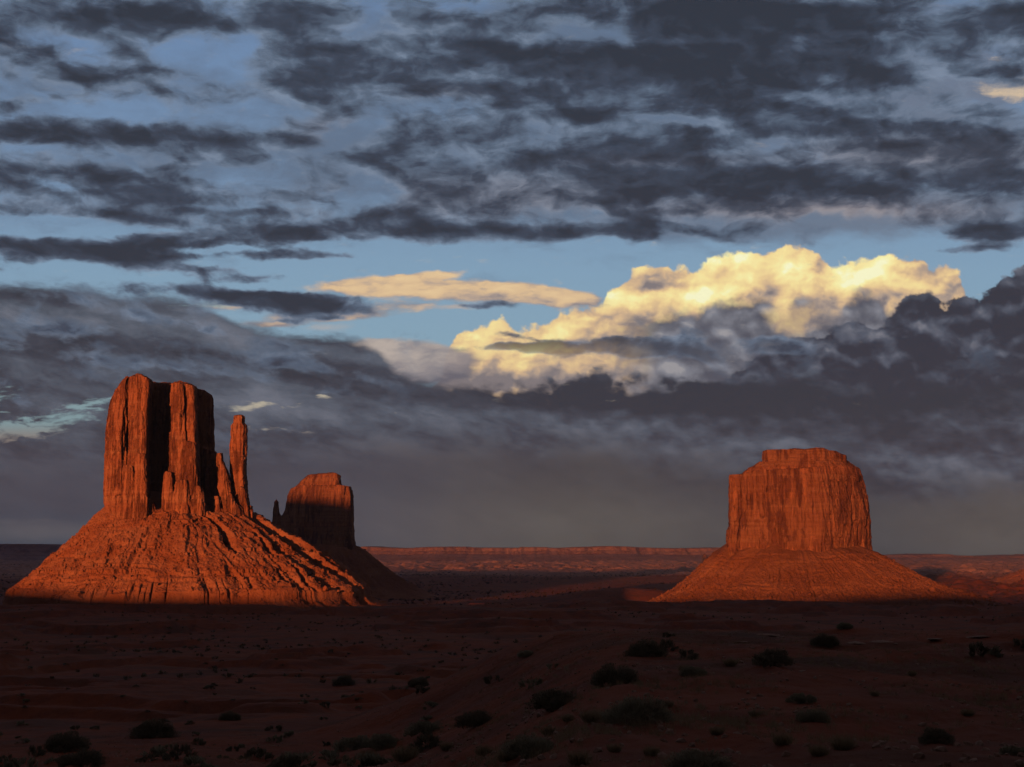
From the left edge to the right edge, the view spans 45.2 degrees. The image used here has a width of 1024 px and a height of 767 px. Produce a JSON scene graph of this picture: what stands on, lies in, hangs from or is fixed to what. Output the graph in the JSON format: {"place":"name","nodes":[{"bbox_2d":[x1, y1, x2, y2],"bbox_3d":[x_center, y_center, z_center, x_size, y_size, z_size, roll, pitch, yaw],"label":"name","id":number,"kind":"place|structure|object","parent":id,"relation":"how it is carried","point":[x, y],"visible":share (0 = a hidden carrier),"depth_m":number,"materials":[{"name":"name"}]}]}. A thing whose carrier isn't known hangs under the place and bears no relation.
{"place":"outdoors","nodes":[
{"label":"outdoors","id":0,"kind":"place"},
{"bbox_2d":[473,743,495,755],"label":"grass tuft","id":1,"kind":"object","parent":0,"point":[481,748],"visible":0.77,"depth_m":36.69,"materials":[{"name":"plant"}]},
{"bbox_2d":[0,558,1023,766],"bbox_3d":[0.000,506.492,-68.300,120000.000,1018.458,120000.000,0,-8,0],"label":"ground","id":2,"kind":"structure","parent":0,"point":[86,701],"depth_m":306.33,"materials":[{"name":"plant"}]},
{"bbox_2d":[0,754,17,762],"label":"desert shrub","id":3,"kind":"object","parent":2,"relation":"on","point":[10,756],"visible":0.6,"depth_m":85.62,"materials":[{"name":"green plant"}]},
{"bbox_2d":[1,755,38,766],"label":"desert shrub","id":4,"kind":"object","parent":2,"relation":"on","point":[8,763],"visible":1,"depth_m":73.81,"materials":[{"name":"green plant"}]},
{"bbox_2d":[0,544,62,560],"bbox_3d":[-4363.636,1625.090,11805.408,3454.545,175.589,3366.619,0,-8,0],"label":"mesa","id":5,"kind":"structure","parent":2,"relation":"on","point":[24,552],"depth_m":11646.31,"materials":[{"name":"brown stone"}]},
{"bbox_2d":[28,744,46,756],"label":"desert shrub","id":6,"kind":"object","parent":2,"relation":"on","point":[40,750],"visible":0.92,"depth_m":89.53,"materials":[{"name":"green plant"}]},
{"bbox_2d":[43,756,60,763],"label":"desert shrub","id":7,"kind":"object","parent":2,"relation":"on","point":[48,760],"visible":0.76,"depth_m":77.48,"materials":[{"name":"green plant"}]},
{"bbox_2d":[42,728,91,752],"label":"desert shrub","id":8,"kind":"object","parent":2,"relation":"on","point":[71,741],"visible":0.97,"depth_m":93.60,"materials":[{"name":"green plant"}]},
{"bbox_2d":[70,725,79,729],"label":"desert shrub","id":9,"kind":"object","parent":2,"relation":"on","point":[73,727],"visible":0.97,"depth_m":171.44,"materials":[{"name":"green plant"}]},
{"bbox_2d":[56,748,110,766],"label":"desert shrub","id":10,"kind":"object","parent":2,"relation":"on","point":[82,757],"visible":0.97,"depth_m":73.06,"materials":[{"name":"green plant"}]},
{"bbox_2d":[135,754,159,762],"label":"desert shrub","id":11,"kind":"object","parent":2,"relation":"on","point":[140,759],"visible":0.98,"depth_m":78.56,"materials":[{"name":"green plant"}]},
{"bbox_2d":[140,745,168,756],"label":"desert shrub","id":12,"kind":"object","parent":2,"relation":"on","point":[157,750],"visible":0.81,"depth_m":82.64,"materials":[{"name":"green plant"}]},
{"bbox_2d":[128,717,181,738],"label":"desert shrub","id":13,"kind":"object","parent":2,"relation":"on","point":[146,728],"visible":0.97,"depth_m":126.63,"materials":[{"name":"green plant"}]},
{"bbox_2d":[159,743,173,749],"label":"desert shrub","id":14,"kind":"object","parent":2,"relation":"on","point":[169,744],"visible":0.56,"depth_m":91.17,"materials":[{"name":"green plant"}]},
{"bbox_2d":[161,743,197,759],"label":"desert shrub","id":15,"kind":"object","parent":2,"relation":"on","point":[185,748],"visible":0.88,"depth_m":78.78,"materials":[{"name":"green plant"}]},
{"bbox_2d":[182,755,204,766],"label":"desert shrub","id":16,"kind":"object","parent":2,"relation":"on","point":[189,760],"visible":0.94,"depth_m":66.07,"materials":[{"name":"green plant"}]},
{"bbox_2d":[2,373,386,609],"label":"butte","id":17,"kind":"object","parent":2,"relation":"on","point":[162,457],"visible":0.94,"depth_m":1574.09,"materials":[{"name":"red stone"}]},
{"bbox_2d":[8,513,373,604],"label":"rubble","id":18,"kind":"object","parent":17,"relation":"on","point":[178,560],"visible":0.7,"depth_m":1509.96,"materials":[{"name":"brown stone"}]},
{"bbox_2d":[190,737,205,745],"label":"desert shrub","id":19,"kind":"object","parent":2,"relation":"on","point":[199,741],"visible":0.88,"depth_m":96.06,"materials":[{"name":"green plant"}]},
{"bbox_2d":[203,762,217,766],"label":"desert shrub","id":20,"kind":"object","parent":2,"relation":"on","point":[208,765],"visible":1,"depth_m":55.35,"materials":[{"name":"green plant"}]},
{"bbox_2d":[218,711,241,720],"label":"desert shrub","id":21,"kind":"object","parent":2,"relation":"on","point":[230,716],"visible":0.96,"depth_m":171.21,"materials":[{"name":"green plant"}]},
{"bbox_2d":[225,746,238,751],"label":"desert shrub","id":22,"kind":"object","parent":2,"relation":"on","point":[230,748],"visible":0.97,"depth_m":88.67,"materials":[{"name":"green plant"}]},
{"bbox_2d":[237,747,274,759],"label":"desert shrub","id":23,"kind":"object","parent":2,"relation":"on","point":[254,751],"visible":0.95,"depth_m":76.59,"materials":[{"name":"green plant"}]},
{"bbox_2d":[264,725,281,730],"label":"desert shrub","id":24,"kind":"object","parent":2,"relation":"on","point":[279,727],"visible":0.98,"depth_m":138.87,"materials":[{"name":"green plant"}]},
{"bbox_2d":[265,734,282,742],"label":"desert shrub","id":25,"kind":"object","parent":2,"relation":"on","point":[280,738],"visible":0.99,"depth_m":111.52,"materials":[{"name":"green plant"}]},
{"bbox_2d":[265,752,306,766],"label":"desert shrub","id":26,"kind":"object","parent":2,"relation":"on","point":[293,760],"visible":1,"depth_m":52.84,"materials":[{"name":"green plant"}]},
{"bbox_2d":[283,729,293,736],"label":"desert shrub","id":27,"kind":"object","parent":2,"relation":"on","point":[289,733],"visible":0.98,"depth_m":116.01,"materials":[{"name":"green plant"}]},
{"bbox_2d":[274,750,317,766],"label":"desert shrub","id":28,"kind":"object","parent":2,"relation":"on","point":[302,756],"visible":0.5,"depth_m":53.94,"materials":[{"name":"green plant"}]},
{"bbox_2d":[319,701,329,707],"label":"desert shrub","id":29,"kind":"object","parent":2,"relation":"on","point":[327,703],"visible":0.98,"depth_m":225.32,"materials":[{"name":"green plant"}]},
{"bbox_2d":[317,747,349,759],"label":"desert shrub","id":30,"kind":"object","parent":2,"relation":"on","point":[327,753],"visible":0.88,"depth_m":78.73,"materials":[{"name":"green plant"}]},
{"bbox_2d":[326,755,355,765],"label":"desert shrub","id":31,"kind":"object","parent":2,"relation":"on","point":[334,761],"visible":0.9,"depth_m":73.06,"materials":[{"name":"green plant"}]},
{"bbox_2d":[331,674,356,685],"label":"desert shrub","id":32,"kind":"object","parent":2,"relation":"on","point":[347,680],"visible":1,"depth_m":384.64,"materials":[{"name":"green plant"}]},
{"bbox_2d":[331,735,371,751],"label":"sagebrush","id":33,"kind":"object","parent":2,"relation":"on","point":[352,744],"visible":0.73,"depth_m":96.27,"materials":[{"name":"green plant"}]},
{"bbox_2d":[272,472,437,599],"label":"butte","id":34,"kind":"object","parent":2,"relation":"on","point":[318,512],"visible":0.57,"depth_m":3265.82,"materials":[{"name":"red stone"}]},
{"bbox_2d":[346,752,376,766],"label":"desert shrub","id":35,"kind":"object","parent":2,"relation":"on","point":[351,764],"visible":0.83,"depth_m":67.73,"materials":[{"name":"green plant"}]},
{"bbox_2d":[353,749,380,759],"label":"grass tuft","id":36,"kind":"object","parent":2,"relation":"on","point":[362,751],"visible":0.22,"depth_m":70.07,"materials":[{"name":"plant"}]},
{"bbox_2d":[359,752,382,765],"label":"desert shrub","id":37,"kind":"object","parent":2,"relation":"on","point":[380,762],"visible":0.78,"depth_m":67.47,"materials":[{"name":"green plant"}]},
{"bbox_2d":[360,751,385,764],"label":"desert shrub","id":38,"kind":"object","parent":2,"relation":"on","point":[364,757],"visible":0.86,"depth_m":67.48,"materials":[{"name":"green plant"}]},
{"bbox_2d":[361,733,403,749],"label":"sagebrush","id":39,"kind":"object","parent":2,"relation":"on","point":[381,741],"visible":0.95,"depth_m":83.54,"materials":[{"name":"green plant"}]},
{"bbox_2d":[378,757,392,764],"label":"desert shrub","id":40,"kind":"object","parent":2,"relation":"on","point":[383,760],"visible":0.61,"depth_m":67.69,"materials":[{"name":"green plant"}]},
{"bbox_2d":[387,744,420,762],"bbox_3d":[-5.274,18.023,60.052,1.700,0.922,1.910,3,-8,-22],"label":"grass tuft","id":41,"kind":"object","parent":2,"relation":"on","point":[402,755],"visible":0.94,"depth_m":59.82,"materials":[{"name":"plant"}]},
{"bbox_2d":[406,677,428,687],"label":"desert shrub","id":42,"kind":"object","parent":2,"relation":"on","point":[421,681],"visible":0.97,"depth_m":351.90,"materials":[{"name":"green plant"}]},
{"bbox_2d":[415,685,429,693],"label":"desert shrub","id":43,"kind":"object","parent":2,"relation":"on","point":[421,689],"visible":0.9,"depth_m":117.93,"materials":[{"name":"green plant"}]},
{"bbox_2d":[402,720,443,735],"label":"sagebrush","id":44,"kind":"object","parent":2,"relation":"on","point":[426,727],"visible":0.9,"depth_m":80.57,"materials":[{"name":"green plant"}]},
{"bbox_2d":[407,732,443,749],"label":"desert shrub","id":45,"kind":"object","parent":2,"relation":"on","point":[431,739],"visible":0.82,"depth_m":67.97,"materials":[{"name":"green plant"}]},
{"bbox_2d":[419,714,432,720],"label":"desert shrub","id":46,"kind":"object","parent":2,"relation":"on","point":[425,718],"visible":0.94,"depth_m":102.68,"materials":[{"name":"green plant"}]},
{"bbox_2d":[422,700,438,709],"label":"desert shrub","id":47,"kind":"object","parent":2,"relation":"on","point":[430,703],"visible":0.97,"depth_m":108.90,"materials":[{"name":"green plant"}]},
{"bbox_2d":[423,743,438,748],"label":"desert shrub","id":48,"kind":"object","parent":2,"relation":"on","point":[429,745],"visible":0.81,"depth_m":67.66,"materials":[{"name":"green plant"}]},
{"bbox_2d":[438,740,456,750],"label":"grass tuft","id":49,"kind":"object","parent":2,"relation":"on","point":[446,746],"visible":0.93,"depth_m":56.56,"materials":[{"name":"plant"}]},
{"bbox_2d":[454,709,492,728],"bbox_3d":[-1.918,17.398,63.959,2.058,1.016,2.286,-6,-10,38],"label":"desert shrub","id":50,"kind":"object","parent":2,"relation":"on","point":[480,717],"visible":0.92,"depth_m":63.59,"materials":[{"name":"green plant"}]},
{"bbox_2d":[483,675,502,683],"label":"desert shrub","id":51,"kind":"object","parent":2,"relation":"on","point":[487,679],"visible":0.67,"depth_m":103.30,"materials":[{"name":"green plant"}]},
{"bbox_2d":[494,747,516,762],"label":"grass tuft","id":52,"kind":"object","parent":2,"relation":"on","point":[501,757],"visible":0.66,"depth_m":27.81,"materials":[{"name":"plant"}]},
{"bbox_2d":[0,561,1022,604],"bbox_3d":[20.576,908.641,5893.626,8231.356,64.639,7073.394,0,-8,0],"label":"scrub","id":53,"kind":"object","parent":2,"relation":"on","point":[429,590],"visible":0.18,"depth_m":4183.22,"materials":[{"name":"green plant"}]},
{"bbox_2d":[1,590,1023,689],"bbox_3d":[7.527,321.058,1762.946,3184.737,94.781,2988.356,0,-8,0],"label":"scrub","id":54,"kind":"object","parent":2,"relation":"on","point":[368,680],"visible":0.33,"depth_m":821.81,"materials":[{"name":"green plant"}]},
{"bbox_2d":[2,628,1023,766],"bbox_3d":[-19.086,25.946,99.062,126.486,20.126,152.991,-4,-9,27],"label":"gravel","id":55,"kind":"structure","parent":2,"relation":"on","point":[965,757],"depth_m":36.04,"materials":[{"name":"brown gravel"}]},
{"bbox_2d":[517,650,533,657],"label":"sagebrush","id":56,"kind":"object","parent":2,"relation":"on","point":[525,653],"visible":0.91,"depth_m":109.89,"materials":[{"name":"green plant"}]},
{"bbox_2d":[499,733,556,758],"bbox_3d":[0.414,8.005,27.202,1.273,0.562,1.414,6,-9,-36],"label":"sagebrush","id":57,"kind":"object","parent":2,"relation":"on","point":[523,742],"visible":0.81,"depth_m":26.98,"materials":[{"name":"green plant"}]},
{"bbox_2d":[518,676,542,688],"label":"desert shrub","id":58,"kind":"object","parent":2,"relation":"on","point":[536,680],"visible":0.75,"depth_m":72.55,"materials":[{"name":"green plant"}]},
{"bbox_2d":[361,546,718,561],"bbox_3d":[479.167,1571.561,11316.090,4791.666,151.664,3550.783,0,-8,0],"label":"mesa","id":59,"kind":"structure","parent":2,"relation":"on","point":[537,554],"depth_m":11168.38,"materials":[{"name":"brown stone"}]},
{"bbox_2d":[537,724,558,735],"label":"grass tuft","id":60,"kind":"object","parent":2,"relation":"on","point":[547,730],"visible":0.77,"depth_m":34.20,"materials":[{"name":"plant"}]},
{"bbox_2d":[523,688,576,711],"bbox_3d":[1.621,12.153,47.324,2.386,0.878,2.223,0,-8,0],"label":"desert shrub","id":61,"kind":"object","parent":2,"relation":"on","point":[544,698],"visible":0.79,"depth_m":47.11,"materials":[{"name":"green plant"}]},
{"bbox_2d":[546,663,558,669],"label":"desert shrub","id":62,"kind":"object","parent":2,"relation":"on","point":[550,665],"visible":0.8,"depth_m":83.75,"materials":[{"name":"green plant"}]},
{"bbox_2d":[560,713,574,721],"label":"grass tuft","id":63,"kind":"object","parent":2,"relation":"on","point":[566,717],"visible":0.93,"depth_m":35.96,"materials":[{"name":"plant"}]},
{"bbox_2d":[561,747,596,765],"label":"grass tuft","id":64,"kind":"object","parent":2,"relation":"on","point":[578,758],"visible":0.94,"depth_m":22.56,"materials":[{"name":"plant"}]},
{"bbox_2d":[576,707,604,723],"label":"grass tuft","id":65,"kind":"object","parent":2,"relation":"on","point":[588,715],"visible":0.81,"depth_m":34.12,"materials":[{"name":"plant"}]},
{"bbox_2d":[607,741,622,752],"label":"grass tuft","id":66,"kind":"object","parent":2,"relation":"on","point":[615,748],"visible":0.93,"depth_m":24.22,"materials":[{"name":"plant"}]},
{"bbox_2d":[590,661,640,687],"bbox_3d":[4.030,11.291,47.737,1.997,0.986,2.218,-2,-8,16],"label":"desert shrub","id":67,"kind":"object","parent":2,"relation":"on","point":[611,674],"visible":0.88,"depth_m":47.31,"materials":[{"name":"green plant"}]},
{"bbox_2d":[599,694,674,726],"bbox_3d":[3.170,8.176,30.822,2.000,0.788,2.029,-3,-8,21],"label":"sagebrush","id":68,"kind":"object","parent":2,"relation":"on","point":[630,711],"visible":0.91,"depth_m":30.61,"materials":[{"name":"green plant"}]},
{"bbox_2d":[623,638,668,657],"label":"desert shrub","id":69,"kind":"object","parent":2,"relation":"on","point":[650,648],"visible":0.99,"depth_m":68.73,"materials":[{"name":"green plant"}]},
{"bbox_2d":[641,745,659,755],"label":"grass tuft","id":70,"kind":"object","parent":2,"relation":"on","point":[653,751],"visible":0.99,"depth_m":23.56,"materials":[{"name":"plant"}]},
{"bbox_2d":[658,639,679,650],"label":"desert shrub","id":71,"kind":"object","parent":2,"relation":"on","point":[663,643],"visible":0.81,"depth_m":77.89,"materials":[{"name":"green plant"}]},
{"bbox_2d":[662,631,675,637],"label":"desert shrub","id":72,"kind":"object","parent":2,"relation":"on","point":[667,634],"visible":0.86,"depth_m":94.73,"materials":[{"name":"green plant"}]},
{"bbox_2d":[662,699,675,707],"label":"grass tuft","id":73,"kind":"object","parent":2,"relation":"on","point":[668,703],"visible":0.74,"depth_m":37.90,"materials":[{"name":"plant"}]},
{"bbox_2d":[678,649,699,659],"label":"desert shrub","id":74,"kind":"object","parent":2,"relation":"on","point":[690,656],"visible":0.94,"depth_m":67.78,"materials":[{"name":"green plant"}]},
{"bbox_2d":[677,666,707,676],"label":"sagebrush","id":75,"kind":"object","parent":2,"relation":"on","point":[687,671],"visible":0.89,"depth_m":50.80,"materials":[{"name":"green plant"}]},
{"bbox_2d":[659,748,734,766],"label":"sagebrush","id":76,"kind":"object","parent":2,"relation":"on","point":[689,758],"visible":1,"depth_m":20.33,"materials":[{"name":"green plant"}]},
{"bbox_2d":[707,725,727,735],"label":"grass tuft","id":77,"kind":"object","parent":2,"relation":"on","point":[714,730],"visible":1,"depth_m":27.36,"materials":[{"name":"plant"}]},
{"bbox_2d":[720,657,738,666],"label":"grass tuft","id":78,"kind":"object","parent":2,"relation":"on","point":[730,662],"visible":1,"depth_m":58.49,"materials":[{"name":"plant"}]},
{"bbox_2d":[746,709,759,716],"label":"grass tuft","id":79,"kind":"object","parent":2,"relation":"on","point":[752,713],"visible":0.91,"depth_m":35.38,"materials":[{"name":"plant"}]},
{"bbox_2d":[752,653,776,668],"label":"desert shrub","id":80,"kind":"object","parent":2,"relation":"on","point":[762,660],"visible":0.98,"depth_m":53.67,"materials":[{"name":"green plant"}]},
{"bbox_2d":[751,646,794,666],"bbox_3d":[11.784,12.302,55.426,2.017,0.888,2.047,-2,-8,13],"label":"desert shrub","id":81,"kind":"object","parent":2,"relation":"on","point":[778,654],"visible":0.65,"depth_m":55.24,"materials":[{"name":"green plant"}]},
{"bbox_2d":[769,730,793,745],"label":"grass tuft","id":82,"kind":"object","parent":2,"relation":"on","point":[782,739],"visible":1,"depth_m":24.23,"materials":[{"name":"plant"}]},
{"bbox_2d":[785,692,817,704],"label":"sagebrush","id":83,"kind":"object","parent":2,"relation":"on","point":[798,698],"visible":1,"depth_m":40.91,"materials":[{"name":"green plant"}]},
{"bbox_2d":[794,708,831,722],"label":"sagebrush","id":84,"kind":"object","parent":2,"relation":"on","point":[811,715],"visible":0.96,"depth_m":33.36,"materials":[{"name":"green plant"}]},
{"bbox_2d":[805,742,831,756],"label":"grass tuft","id":85,"kind":"object","parent":2,"relation":"on","point":[817,750],"visible":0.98,"depth_m":22.52,"materials":[{"name":"plant"}]},
{"bbox_2d":[809,632,841,647],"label":"desert shrub","id":86,"kind":"object","parent":2,"relation":"on","point":[826,640],"visible":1,"depth_m":78.74,"materials":[{"name":"green plant"}]},
{"bbox_2d":[646,447,1013,606],"bbox_3d":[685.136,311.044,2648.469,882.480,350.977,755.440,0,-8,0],"label":"butte","id":87,"kind":"object","parent":2,"relation":"on","point":[791,507],"visible":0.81,"depth_m":2586.20,"materials":[{"name":"red stone"}]},
{"bbox_2d":[648,558,1007,606],"bbox_3d":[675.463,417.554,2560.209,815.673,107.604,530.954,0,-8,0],"label":"rubble","id":88,"kind":"object","parent":87,"relation":"on","point":[932,588],"visible":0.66,"depth_m":2492.68,"materials":[{"name":"brown stone"}]},
{"bbox_2d":[827,734,857,750],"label":"grass tuft","id":89,"kind":"object","parent":2,"relation":"on","point":[845,744],"visible":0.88,"depth_m":23.95,"materials":[{"name":"plant"}]},
{"bbox_2d":[835,622,853,628],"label":"sagebrush","id":90,"kind":"object","parent":2,"relation":"on","point":[841,625],"visible":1,"depth_m":115.29,"materials":[{"name":"green plant"}]},
{"bbox_2d":[846,641,865,644],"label":"flat rock","id":91,"kind":"object","parent":2,"relation":"on","point":[856,643],"visible":0.98,"depth_m":79.52,"materials":[{"name":"brown stone"}]},
{"bbox_2d":[869,691,880,695],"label":"grass tuft","id":92,"kind":"object","parent":2,"relation":"on","point":[872,693],"visible":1,"depth_m":43.71,"materials":[{"name":"plant"}]},
{"bbox_2d":[870,640,894,642],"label":"flat rock","id":93,"kind":"object","parent":2,"relation":"on","point":[880,641],"visible":0.9,"depth_m":79.88,"materials":[{"name":"brown stone"}]},
{"bbox_2d":[906,670,917,675],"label":"grass tuft","id":94,"kind":"object","parent":2,"relation":"on","point":[910,673],"visible":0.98,"depth_m":55.14,"materials":[{"name":"plant"}]},
{"bbox_2d":[914,726,955,744],"bbox_3d":[8.992,7.441,26.048,0.850,0.369,0.837,-1,-8,6],"label":"desert shrub","id":95,"kind":"object","parent":2,"relation":"on","point":[931,735],"visible":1,"depth_m":25.91,"materials":[{"name":"green plant"}]},
{"bbox_2d":[885,554,1023,559],"bbox_3d":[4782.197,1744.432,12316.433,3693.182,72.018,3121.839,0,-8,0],"label":"mesa","id":96,"kind":"structure","parent":2,"relation":"on","point":[939,556],"depth_m":12334.54,"materials":[{"name":"brown stone"}]},
{"bbox_2d":[959,708,976,715],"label":"grass tuft","id":97,"kind":"object","parent":2,"relation":"on","point":[965,712],"visible":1,"depth_m":36.09,"materials":[{"name":"plant"}]},
{"bbox_2d":[966,635,990,638],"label":"flat rock","id":98,"kind":"object","parent":2,"relation":"on","point":[979,637],"visible":1,"depth_m":83.93,"materials":[{"name":"brown stone"}]},
{"bbox_2d":[968,641,1003,657],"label":"desert shrub","id":99,"kind":"object","parent":2,"relation":"on","point":[995,651],"visible":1,"depth_m":65.05,"materials":[{"name":"green plant"}]},
{"bbox_2d":[998,745,1023,755],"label":"sagebrush","id":100,"kind":"object","parent":2,"relation":"on","point":[1012,750],"visible":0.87,"depth_m":23.59,"materials":[{"name":"green plant"}]},
{"bbox_2d":[1012,637,1023,648],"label":"desert shrub","id":101,"kind":"object","parent":2,"relation":"on","point":[1016,641],"visible":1,"depth_m":78.00,"materials":[{"name":"green plant"}]},
{"bbox_2d":[0,0,1023,555],"label":"sky","id":102,"kind":"structure","parent":0,"point":[507,273],"materials":[{"name":"grey"}]},
{"bbox_2d":[988,569,1023,583],"bbox_3d":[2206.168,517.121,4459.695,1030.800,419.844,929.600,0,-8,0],"label":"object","id":103,"kind":"object","parent":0,"point":[1016,576],"visible":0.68,"depth_m":4414.77,"materials":[{"name":"red stone"}]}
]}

